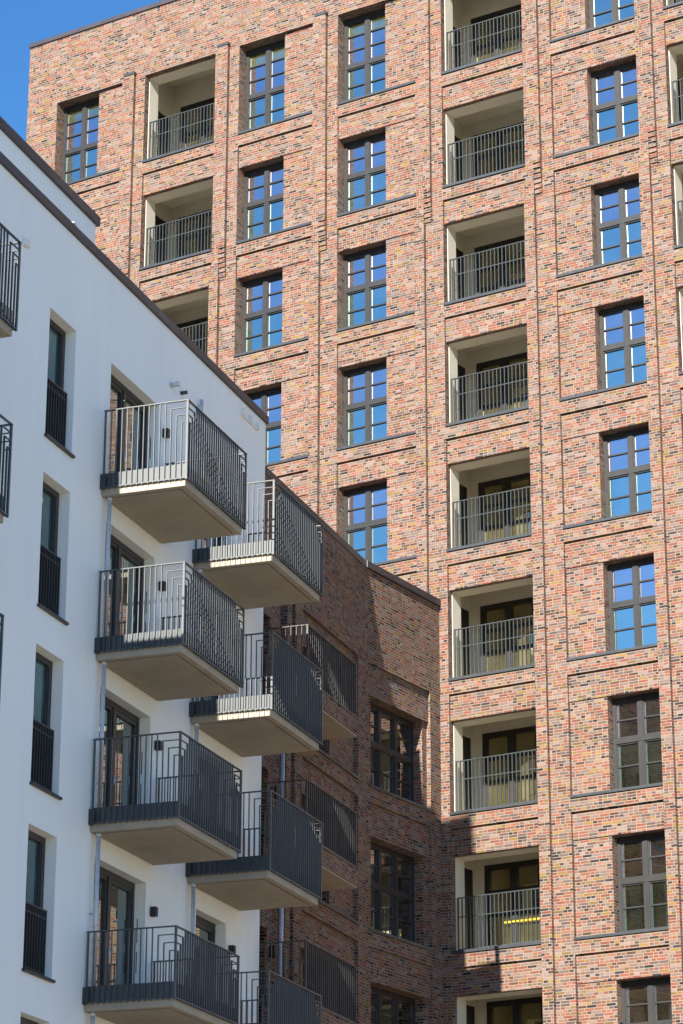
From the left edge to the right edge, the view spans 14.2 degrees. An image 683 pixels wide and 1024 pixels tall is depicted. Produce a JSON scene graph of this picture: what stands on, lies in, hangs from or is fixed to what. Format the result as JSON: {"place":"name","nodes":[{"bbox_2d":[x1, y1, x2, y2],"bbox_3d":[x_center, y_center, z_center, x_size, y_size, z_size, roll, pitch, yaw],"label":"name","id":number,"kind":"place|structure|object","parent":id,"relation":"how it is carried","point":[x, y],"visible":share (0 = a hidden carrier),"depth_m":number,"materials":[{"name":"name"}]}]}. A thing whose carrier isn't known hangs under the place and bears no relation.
{"place":"outdoors","nodes":[
{"label":"outdoors","id":0,"kind":"place"},
{"bbox_2d":[0,0,161,141],"label":"sky","id":1,"kind":"structure","parent":0,"point":[23,23],"materials":[{"name":"blue"}]},
{"bbox_2d":[0,116,323,1023],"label":"white apartment house","id":2,"kind":"structure","parent":0,"point":[148,574],"depth_m":44.87,"materials":[{"name":"paint"}]},
{"bbox_2d":[20,1017,37,1023],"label":"window","id":3,"kind":"structure","parent":2,"relation":"in","point":[23,1020],"depth_m":40.81,"materials":[{"name":"black glass"}]},
{"bbox_2d":[22,830,55,982],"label":"window","id":4,"kind":"structure","parent":2,"relation":"in","point":[35,924],"depth_m":41.40,"materials":[{"name":"black glass"}]},
{"bbox_2d":[29,652,62,799],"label":"window","id":5,"kind":"structure","parent":2,"relation":"in","point":[42,734],"depth_m":42.36,"materials":[{"name":"black glass"}]},
{"bbox_2d":[37,481,68,625],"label":"window","id":6,"kind":"structure","parent":2,"relation":"in","point":[50,563],"depth_m":43.34,"materials":[{"name":"black glass"}]},
{"bbox_2d":[44,319,74,458],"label":"window","id":7,"kind":"structure","parent":2,"relation":"in","point":[56,400],"depth_m":44.29,"materials":[{"name":"black glass"}]},
{"bbox_2d":[91,866,137,985],"bbox_3d":[-3.761,6.913,43.914,0.150,2.335,2.040,-7,-21,18],"label":"balcony door","id":8,"kind":"structure","parent":2,"relation":"in","point":[116,893],"depth_m":44.38,"materials":[{"name":"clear glass"}]},
{"bbox_2d":[97,693,141,806],"bbox_3d":[-3.756,4.251,44.883,0.150,2.335,2.040,-7,-21,18],"label":"balcony door","id":9,"kind":"structure","parent":2,"relation":"in","point":[118,722],"depth_m":45.34,"materials":[{"name":"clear glass"}]},
{"bbox_2d":[102,534,146,636],"bbox_3d":[-3.750,1.589,45.852,0.150,2.335,2.040,-7,-21,18],"label":"balcony door","id":10,"kind":"structure","parent":2,"relation":"in","point":[121,556],"depth_m":46.31,"materials":[{"name":"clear glass"}]},
{"bbox_2d":[108,374,150,472],"bbox_3d":[-3.745,-1.073,46.821,0.150,2.335,2.040,-7,-21,18],"label":"balcony door","id":11,"kind":"structure","parent":2,"relation":"in","point":[120,396],"depth_m":47.11,"materials":[{"name":"black glass"}]},
{"bbox_2d":[195,915,214,990],"bbox_3d":[-2.508,8.170,47.361,0.304,2.335,1.387,-10,-22,26],"label":"balcony door","id":12,"kind":"structure","parent":2,"relation":"in","point":[205,929],"depth_m":47.92,"materials":[{"name":"black glass"}]},
{"bbox_2d":[199,760,215,816],"bbox_3d":[-2.502,5.508,48.330,0.304,2.335,1.387,-10,-22,26],"label":"balcony door","id":13,"kind":"structure","parent":2,"relation":"in","point":[204,760],"depth_m":48.86,"materials":[{"name":"black glass"}]},
{"bbox_2d":[200,609,222,700],"bbox_3d":[-2.495,2.847,49.302,0.304,2.335,1.396,-10,-22,26],"label":"balcony door","id":14,"kind":"structure","parent":2,"relation":"in","point":[210,697],"depth_m":49.67,"materials":[{"name":"black glass"}]},
{"bbox_2d":[203,463,225,547],"bbox_3d":[-2.478,0.192,50.291,0.304,2.335,1.443,-10,-22,26],"label":"balcony door","id":15,"kind":"structure","parent":2,"relation":"in","point":[219,538],"depth_m":50.53,"materials":[{"name":"black glass"}]},
{"bbox_2d":[258,466,443,1023],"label":"brick annex","id":16,"kind":"object","parent":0,"point":[361,942],"visible":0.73,"depth_m":56.42,"materials":[{"name":"brick"}]},
{"bbox_2d":[301,954,314,999],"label":"window","id":17,"kind":"structure","parent":16,"relation":"in","point":[302,956],"depth_m":52.85,"materials":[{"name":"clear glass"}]},
{"bbox_2d":[302,802,359,924],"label":"window","id":18,"kind":"structure","parent":16,"relation":"in","point":[303,804],"depth_m":54.01,"materials":[{"name":"glass"}]},
{"bbox_2d":[318,748,359,779],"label":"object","id":19,"kind":"structure","parent":16,"relation":"in","point":[319,750],"depth_m":54.94,"materials":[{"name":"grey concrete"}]},
{"bbox_2d":[371,986,414,1023],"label":"window","id":20,"kind":"structure","parent":16,"relation":"in","point":[387,1007],"depth_m":56.44,"materials":[{"name":"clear glass"}]},
{"bbox_2d":[368,703,431,811],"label":"window","id":21,"kind":"structure","parent":16,"relation":"in","point":[392,770],"depth_m":58.33,"materials":[{"name":"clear glass"}]},
{"bbox_2d":[369,842,433,950],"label":"window","id":22,"kind":"structure","parent":16,"relation":"in","point":[392,872],"depth_m":57.30,"materials":[{"name":"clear glass"}]},
{"bbox_2d":[26,0,682,1023],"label":"brick tower","id":23,"kind":"structure","parent":0,"point":[406,276],"depth_m":62.41,"materials":[{"name":"brick"}]},
{"bbox_2d":[62,97,119,183],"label":"window","id":24,"kind":"structure","parent":23,"relation":"in","point":[80,139],"depth_m":71.21,"materials":[{"name":"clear glass"}]},
{"bbox_2d":[234,272,308,356],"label":"window","id":25,"kind":"structure","parent":23,"relation":"in","point":[262,297],"depth_m":66.24,"materials":[{"name":"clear glass"}]},
{"bbox_2d":[235,161,311,243],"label":"window","id":26,"kind":"structure","parent":23,"relation":"in","point":[263,187],"depth_m":67.29,"materials":[{"name":"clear glass"}]},
{"bbox_2d":[237,39,311,134],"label":"window","id":27,"kind":"structure","parent":23,"relation":"in","point":[265,65],"depth_m":68.38,"materials":[{"name":"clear glass"}]},
{"bbox_2d":[247,387,307,465],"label":"window","id":28,"kind":"structure","parent":23,"relation":"in","point":[269,401],"depth_m":65.07,"materials":[{"name":"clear glass"}]},
{"bbox_2d":[336,245,414,331],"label":"window","id":29,"kind":"structure","parent":23,"relation":"in","point":[364,271],"depth_m":64.82,"materials":[{"name":"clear glass"}]},
{"bbox_2d":[337,8,414,104],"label":"window","id":30,"kind":"structure","parent":23,"relation":"in","point":[364,68],"depth_m":66.94,"materials":[{"name":"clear glass"}]},
{"bbox_2d":[336,132,415,216],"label":"window","id":31,"kind":"structure","parent":23,"relation":"in","point":[364,158],"depth_m":65.84,"materials":[{"name":"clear glass"}]},
{"bbox_2d":[336,361,415,450],"bbox_3d":[0.911,-2.545,63.366,2.175,2.112,0.435,-12,-23,30],"label":"window","id":32,"kind":"structure","parent":23,"relation":"in","point":[365,388],"depth_m":63.78,"materials":[{"name":"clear glass"}]},
{"bbox_2d":[344,482,416,564],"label":"window","id":33,"kind":"structure","parent":23,"relation":"in","point":[365,508],"depth_m":62.78,"materials":[{"name":"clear glass"}]},
{"bbox_2d":[504,917,539,922],"bbox_3d":[3.915,8.854,59.312,0.880,0.042,0.003,-12,-23,30],"label":"barrier tape","id":34,"kind":"object","parent":23,"relation":"attached to","point":[521,920],"visible":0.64,"depth_m":59.33,"materials":[{"name":"yellow plastic"}]},
{"bbox_2d":[549,0,633,42],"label":"window","id":35,"kind":"structure","parent":23,"relation":"in","point":[602,13],"depth_m":63.39,"materials":[{"name":"clear glass"}]},
{"bbox_2d":[552,60,638,157],"bbox_3d":[5.863,-9.213,62.560,2.175,2.112,0.435,-12,-23,30],"label":"window","id":36,"kind":"structure","parent":23,"relation":"in","point":[614,89],"depth_m":62.55,"materials":[{"name":"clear glass"}]},
{"bbox_2d":[556,179,641,277],"bbox_3d":[5.857,-6.394,61.534,2.175,2.112,0.435,-12,-23,30],"label":"window","id":37,"kind":"structure","parent":23,"relation":"in","point":[618,218],"depth_m":61.53,"materials":[{"name":"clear glass"}]},
{"bbox_2d":[559,300,646,400],"bbox_3d":[5.852,-3.575,60.508,2.175,2.112,0.435,-12,-23,30],"label":"window","id":38,"kind":"structure","parent":23,"relation":"in","point":[622,328],"depth_m":60.51,"materials":[{"name":"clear glass"}]},
{"bbox_2d":[562,426,651,528],"bbox_3d":[5.846,-0.756,59.483,2.175,2.112,0.435,-12,-23,30],"label":"window","id":39,"kind":"structure","parent":23,"relation":"in","point":[626,453],"depth_m":59.48,"materials":[{"name":"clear glass"}]},
{"bbox_2d":[566,557,656,660],"bbox_3d":[5.840,2.063,58.457,2.175,2.112,0.435,-12,-23,30],"label":"window","id":40,"kind":"structure","parent":23,"relation":"in","point":[631,584],"depth_m":58.44,"materials":[{"name":"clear glass"}]},
{"bbox_2d":[570,692,662,797],"bbox_3d":[5.835,4.882,57.431,2.175,2.112,0.435,-12,-23,30],"label":"window","id":41,"kind":"structure","parent":23,"relation":"in","point":[636,719],"depth_m":57.41,"materials":[{"name":"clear glass"}]},
{"bbox_2d":[574,832,668,939],"bbox_3d":[5.829,7.701,56.405,2.175,2.112,0.435,-12,-23,30],"label":"window","id":42,"kind":"structure","parent":23,"relation":"in","point":[641,859],"depth_m":56.38,"materials":[{"name":"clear glass"}]},
{"bbox_2d":[621,977,671,1023],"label":"window","id":43,"kind":"structure","parent":23,"relation":"in","point":[644,1001],"depth_m":55.55,"materials":[{"name":"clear glass"}]}
]}

